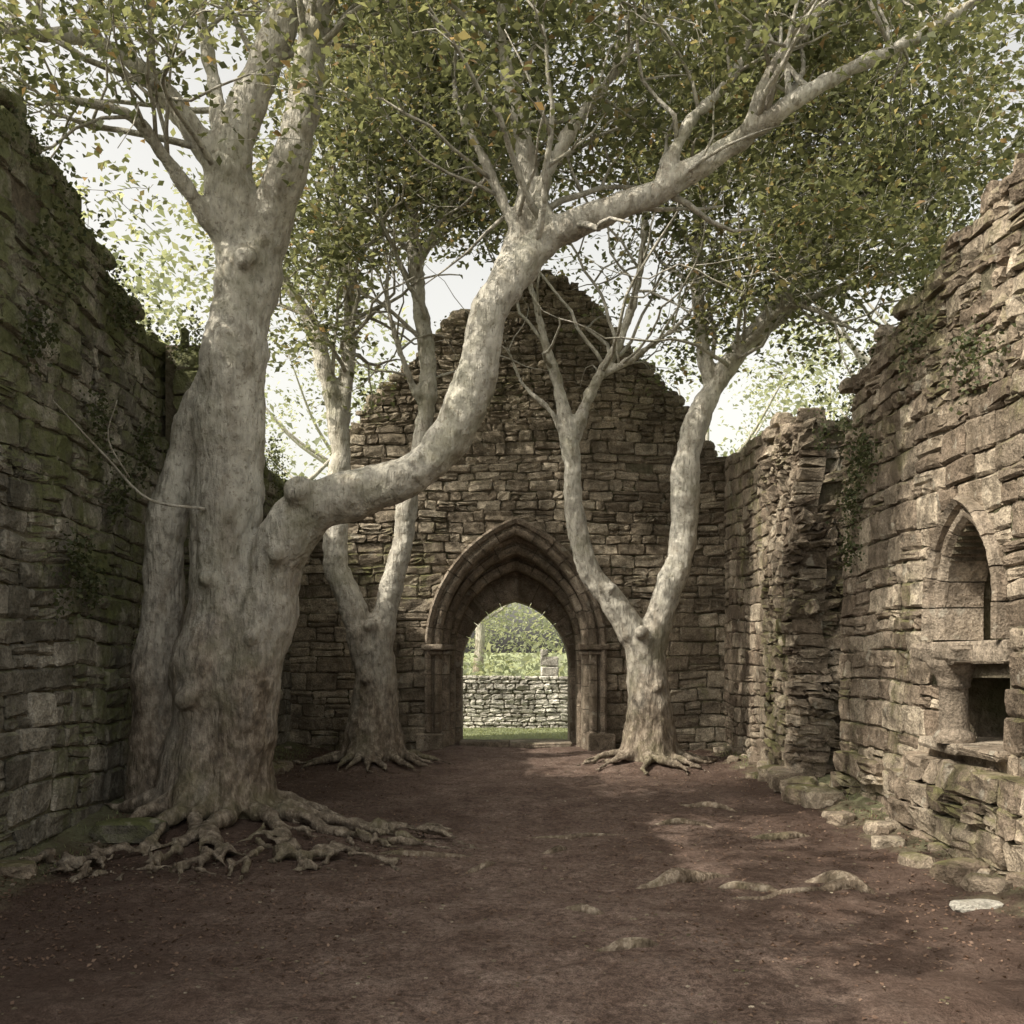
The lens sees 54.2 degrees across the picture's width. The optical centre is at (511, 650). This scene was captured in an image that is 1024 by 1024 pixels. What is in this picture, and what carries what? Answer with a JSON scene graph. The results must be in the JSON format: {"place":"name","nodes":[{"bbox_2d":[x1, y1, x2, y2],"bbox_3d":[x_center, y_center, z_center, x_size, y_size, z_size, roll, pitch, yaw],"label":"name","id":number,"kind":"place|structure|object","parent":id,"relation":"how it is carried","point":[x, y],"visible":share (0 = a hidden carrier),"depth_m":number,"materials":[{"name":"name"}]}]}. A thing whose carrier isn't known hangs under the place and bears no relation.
{"place":"outdoors","nodes":[
{"label":"outdoors","id":0,"kind":"place"},
{"bbox_2d":[23,726,885,876],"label":"grass","id":1,"kind":"structure","parent":0,"point":[528,730],"depth_m":18.66,"materials":[{"name":"green plant"}]},
{"bbox_2d":[0,653,1023,1023],"bbox_3d":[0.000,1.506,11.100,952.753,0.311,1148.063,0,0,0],"label":"ground","id":2,"kind":"structure","parent":0,"point":[486,781],"depth_m":5.93,"materials":[{"name":"brown soil"}]},
{"bbox_2d":[88,817,169,843],"bbox_3d":[-3.054,1.442,8.004,0.569,0.194,0.331,0,0,0],"label":"fallen stone block","id":3,"kind":"object","parent":2,"relation":"on","point":[135,830],"depth_m":7.87,"materials":[{"name":"stone"}]},
{"bbox_2d":[0,110,289,841],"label":"stone wall","id":4,"kind":"structure","parent":2,"relation":"on","point":[23,201],"depth_m":7.71,"materials":[{"name":"grey stone"}]},
{"bbox_2d":[0,83,274,477],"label":"coping rubble","id":5,"kind":"object","parent":4,"relation":"on","point":[6,97],"visible":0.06,"depth_m":7.74,"materials":[{"name":"grey stone"}]},
{"bbox_2d":[0,91,291,859],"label":"wall stones","id":6,"kind":"object","parent":4,"relation":"on","point":[33,404],"depth_m":7.90,"materials":[{"name":"grey stone"}]},
{"bbox_2d":[166,345,200,564],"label":"wall","id":7,"kind":"structure","parent":2,"relation":"on","point":[171,411],"depth_m":10.16,"materials":[{"name":"grey stone"}]},
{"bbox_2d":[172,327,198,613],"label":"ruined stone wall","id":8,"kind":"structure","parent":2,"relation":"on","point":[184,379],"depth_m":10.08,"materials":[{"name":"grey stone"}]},
{"bbox_2d":[151,0,679,773],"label":"sycamore tree","id":9,"kind":"object","parent":2,"relation":"on","point":[341,240],"visible":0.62,"depth_m":13.66,"materials":[{"name":"grey plant"}]},
{"bbox_2d":[1,747,1010,1023],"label":"pebbles","id":10,"kind":"object","parent":2,"relation":"on","point":[511,919],"visible":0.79,"depth_m":5.67,"materials":[{"name":"brown stone"}]},
{"bbox_2d":[290,274,726,749],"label":"gable wall","id":11,"kind":"structure","parent":2,"relation":"on","point":[639,468],"depth_m":16.04,"materials":[{"name":"grey stone"}]},
{"bbox_2d":[288,269,727,750],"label":"wall stones","id":12,"kind":"object","parent":11,"relation":"on","point":[314,720],"depth_m":16.00,"materials":[{"name":"grey stone"}]},
{"bbox_2d":[0,60,1023,624],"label":"ivy","id":13,"kind":"object","parent":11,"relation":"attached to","point":[76,556],"visible":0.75,"depth_m":8.38,"materials":[{"name":"green plant"}]},
{"bbox_2d":[356,275,717,456],"bbox_3d":[0.125,-4.344,16.204,7.215,3.639,0.559,0,0,0],"label":"coping rubble","id":14,"kind":"object","parent":11,"relation":"on","point":[463,315],"visible":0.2,"depth_m":16.01,"materials":[{"name":"stone"}]},
{"bbox_2d":[0,0,1023,892],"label":"sycamore tree","id":15,"kind":"object","parent":2,"relation":"on","point":[206,684],"visible":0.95,"depth_m":8.48,"materials":[{"name":"grey plant"}]},
{"bbox_2d":[0,745,1023,1023],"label":"fallen leaves","id":16,"kind":"object","parent":2,"relation":"on","point":[502,893],"visible":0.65,"depth_m":6.32,"materials":[{"name":"brown plant"}]},
{"bbox_2d":[0,746,1023,892],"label":"loose stones","id":17,"kind":"object","parent":2,"relation":"on","point":[794,787],"visible":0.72,"depth_m":9.15,"materials":[{"name":"grey stone"}]},
{"bbox_2d":[463,676,567,727],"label":"boundary wall","id":18,"kind":"structure","parent":2,"relation":"on","point":[502,699],"depth_m":20.63,"materials":[{"name":"grey stone"}]},
{"bbox_2d":[462,675,567,728],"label":"wall stones","id":19,"kind":"object","parent":18,"relation":"attached to","point":[541,698],"depth_m":20.60,"materials":[{"name":"grey stone"}]},
{"bbox_2d":[459,739,571,747],"bbox_3d":[0.060,1.588,16.972,1.896,0.115,0.556,0,0,0],"label":"threshold step","id":20,"kind":"object","parent":2,"relation":"on","point":[516,743],"visible":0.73,"depth_m":16.71,"materials":[{"name":"stone"}]},
{"bbox_2d":[454,562,576,727],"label":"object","id":21,"kind":"object","parent":2,"relation":"on","point":[474,608],"visible":0.08,"depth_m":17.27,"materials":[{"name":"grey stone"}]},
{"bbox_2d":[425,517,606,748],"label":"gateway mouldings","id":22,"kind":"object","parent":2,"relation":"on","point":[515,552],"visible":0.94,"depth_m":16.39,"materials":[{"name":"stone"}]},
{"bbox_2d":[416,644,615,751],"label":"gateway capitals","id":23,"kind":"object","parent":22,"relation":"attached to","point":[595,741],"visible":0.88,"depth_m":15.85,"materials":[{"name":"grey stone"}]},
{"bbox_2d":[40,117,1013,678],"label":"distant trees","id":24,"kind":"object","parent":2,"relation":"on","point":[482,645],"visible":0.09,"depth_m":26.45,"materials":[{"name":"green plant"}]},
{"bbox_2d":[540,649,558,675],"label":"stone gate pier","id":25,"kind":"structure","parent":2,"relation":"on","point":[548,665],"depth_m":20.91,"materials":[{"name":"grey stone"}]},
{"bbox_2d":[379,801,876,951],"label":"exposed roots","id":26,"kind":"object","parent":2,"relation":"on","point":[835,880],"visible":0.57,"depth_m":6.77,"materials":[{"name":"brown plant"}]},
{"bbox_2d":[333,0,1023,777],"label":"sycamore tree","id":27,"kind":"object","parent":2,"relation":"on","point":[839,208],"visible":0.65,"depth_m":13.18,"materials":[{"name":"grey plant"}]},
{"bbox_2d":[723,408,853,778],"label":"rubble wall","id":28,"kind":"structure","parent":2,"relation":"on","point":[780,643],"depth_m":12.00,"materials":[{"name":"grey stone"}]},
{"bbox_2d":[728,407,825,463],"bbox_3d":[3.861,-2.774,13.718,1.416,0.594,4.651,0,0,0],"label":"coping rubble","id":29,"kind":"object","parent":28,"relation":"on","point":[768,434],"visible":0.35,"depth_m":12.75,"materials":[{"name":"brown stone"}]},
{"bbox_2d":[780,472,844,773],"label":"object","id":30,"kind":"object","parent":2,"relation":"on","point":[829,490],"visible":0.05,"depth_m":11.56,"materials":[{"name":"grey stone"}]},
{"bbox_2d":[828,750,1023,876],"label":"plinth stones","id":31,"kind":"object","parent":2,"relation":"on","point":[961,808],"visible":0.75,"depth_m":7.58,"materials":[{"name":"grey stone"}]},
{"bbox_2d":[839,200,1023,795],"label":"stone wall","id":32,"kind":"structure","parent":2,"relation":"on","point":[990,684],"depth_m":8.30,"materials":[{"name":"grey stone"}]},
{"bbox_2d":[839,170,1020,393],"bbox_3d":[3.752,-3.241,8.030,0.562,1.040,5.338,0,0,0],"label":"coping rubble","id":33,"kind":"object","parent":32,"relation":"on","point":[949,249],"visible":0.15,"depth_m":8.08,"materials":[{"name":"brown stone"}]},
{"bbox_2d":[837,153,1023,805],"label":"wall stones","id":34,"kind":"object","parent":32,"relation":"on","point":[959,446],"depth_m":8.55,"materials":[{"name":"grey stone"}]},
{"bbox_2d":[909,639,1014,761],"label":"niche sill","id":35,"kind":"structure","parent":32,"relation":"attached to","point":[981,652],"depth_m":7.62,"materials":[{"name":"grey stone"}]},
{"bbox_2d":[925,660,975,743],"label":"niche column","id":36,"kind":"structure","parent":35,"relation":"on","point":[954,681],"depth_m":7.82,"materials":[{"name":"grey stone"}]},
{"bbox_2d":[921,495,1009,639],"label":"niche arch","id":37,"kind":"structure","parent":32,"relation":"attached to","point":[960,584],"depth_m":8.22,"materials":[{"name":"grey stone"}]},
{"bbox_2d":[929,857,989,885],"bbox_3d":[3.162,1.561,7.007,0.407,0.188,0.272,0,0,-26],"label":"fallen stone block","id":38,"kind":"object","parent":2,"relation":"on","point":[953,871],"depth_m":6.91,"materials":[{"name":"beige stone"}]},
{"bbox_2d":[949,899,1003,912],"bbox_3d":[2.925,1.611,6.303,0.327,0.062,0.216,0,0,0],"label":"flat stone slab","id":39,"kind":"object","parent":2,"relation":"on","point":[965,905],"depth_m":6.25,"materials":[{"name":"white stone"}]},
{"bbox_2d":[0,0,1023,652],"label":"sky","id":40,"kind":"structure","parent":0,"point":[440,302],"materials":[{"name":"white"}]}
]}

